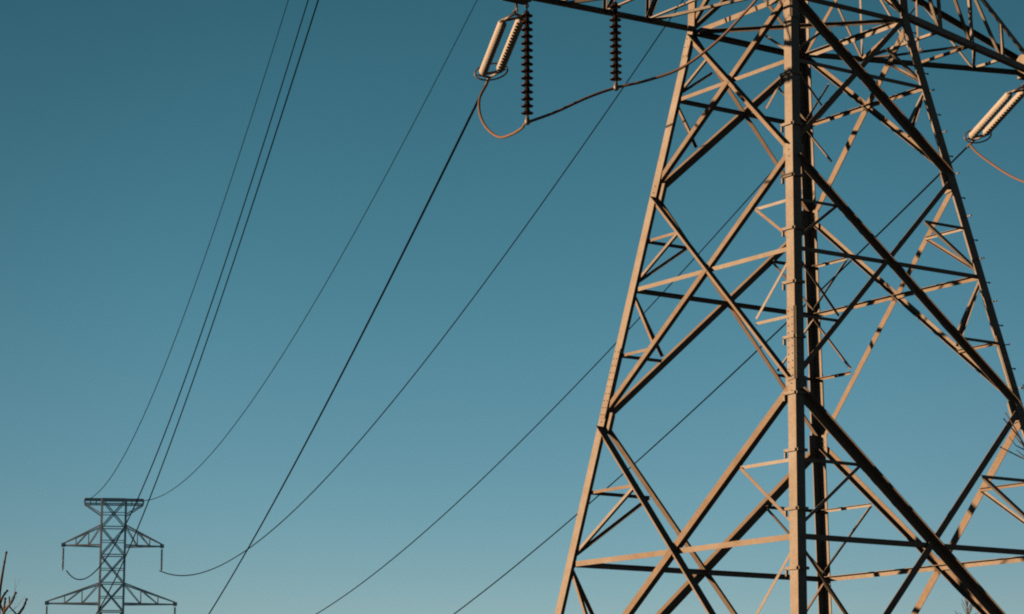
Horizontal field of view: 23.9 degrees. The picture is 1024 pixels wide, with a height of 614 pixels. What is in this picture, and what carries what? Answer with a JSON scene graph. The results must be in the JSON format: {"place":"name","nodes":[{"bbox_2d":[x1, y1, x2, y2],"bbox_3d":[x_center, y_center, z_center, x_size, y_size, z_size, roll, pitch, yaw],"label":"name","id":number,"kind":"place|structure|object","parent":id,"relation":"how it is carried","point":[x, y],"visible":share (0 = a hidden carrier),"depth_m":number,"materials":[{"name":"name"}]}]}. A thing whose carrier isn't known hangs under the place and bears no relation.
{"place":"outdoors","nodes":[
{"label":"outdoors","id":0,"kind":"place"},
{"bbox_2d":[0,0,1023,613],"label":"sky","id":1,"kind":"structure","parent":0,"point":[124,124],"materials":[{"name":"blue"}]},
{"bbox_2d":[956,599,977,613],"bbox_3d":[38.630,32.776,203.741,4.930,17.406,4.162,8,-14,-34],"label":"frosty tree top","id":2,"kind":"object","parent":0,"point":[971,607],"visible":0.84,"depth_m":205.22,"materials":[{"name":"plant"}]},
{"bbox_3d":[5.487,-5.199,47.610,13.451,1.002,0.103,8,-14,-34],"label":"arm hangers","id":3,"kind":"object","parent":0,"visible":0},
{"bbox_2d":[474,7,523,84],"bbox_3d":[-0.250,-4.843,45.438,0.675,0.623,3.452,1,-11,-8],"label":"long rod insulators","id":4,"kind":"object","parent":3,"relation":"attached to","point":[484,67],"visible":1,"depth_m":45.32,"materials":[{"name":"ceramic"}]},
{"bbox_2d":[964,84,1023,147],"bbox_3d":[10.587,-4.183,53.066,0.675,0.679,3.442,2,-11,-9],"label":"long rod insulators","id":5,"kind":"object","parent":3,"relation":"attached to","point":[997,107],"visible":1,"depth_m":53.02,"materials":[{"name":"ceramic"}]},
{"label":"ground","id":6,"kind":"structure","parent":0,"visible":0},
{"bbox_2d":[0,551,27,613],"bbox_3d":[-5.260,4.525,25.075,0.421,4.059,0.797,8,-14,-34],"label":"young tree","id":7,"kind":"object","parent":6,"relation":"on","point":[3,609],"visible":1,"depth_m":25.48,"materials":[{"name":"brown plant"}]},
{"bbox_2d":[45,498,176,613],"bbox_3d":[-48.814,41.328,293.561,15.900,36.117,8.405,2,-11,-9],"label":"distant tower","id":8,"kind":"structure","parent":6,"relation":"on","point":[124,585],"depth_m":295.16,"materials":[{"name":"grey metal"}]},
{"bbox_2d":[66,0,966,613],"bbox_3d":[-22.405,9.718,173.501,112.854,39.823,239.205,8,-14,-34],"label":"conductors","id":9,"kind":"object","parent":8,"relation":"attached to","point":[376,306],"visible":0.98,"depth_m":93.32,"materials":[{"name":"black"}]},
{"bbox_2d":[502,0,1023,613],"bbox_3d":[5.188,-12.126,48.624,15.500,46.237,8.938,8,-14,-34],"label":"transmission tower","id":10,"kind":"structure","parent":6,"relation":"on","point":[800,176],"depth_m":46.40,"materials":[{"name":"metal"}]},
{"bbox_2d":[521,3,532,124],"bbox_3d":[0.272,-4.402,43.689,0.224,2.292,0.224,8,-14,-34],"label":"jumper string disc insulators","id":11,"kind":"object","parent":10,"relation":"attached to","point":[527,63],"visible":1,"depth_m":43.65,"materials":[{"name":"brown ceramic"}]},
{"bbox_2d":[609,0,621,90],"bbox_3d":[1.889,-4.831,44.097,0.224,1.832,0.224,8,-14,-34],"label":"jumper string disc insulators","id":12,"kind":"object","parent":10,"relation":"hanging from","point":[615,33],"visible":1,"depth_m":44.06,"materials":[{"name":"brown ceramic"}]},
{"bbox_2d":[478,0,1023,182],"bbox_3d":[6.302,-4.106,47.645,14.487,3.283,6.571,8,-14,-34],"label":"jumper cables","id":13,"kind":"object","parent":12,"relation":"hanging from","point":[657,77],"visible":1,"depth_m":43.80,"materials":[{"name":"black metal"}]},
{"bbox_2d":[999,384,1023,458],"bbox_3d":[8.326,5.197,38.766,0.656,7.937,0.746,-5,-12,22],"label":"young tree","id":14,"kind":"object","parent":6,"relation":"on","point":[1019,437],"visible":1,"depth_m":39.23,"materials":[{"name":"brown plant"}]}
]}

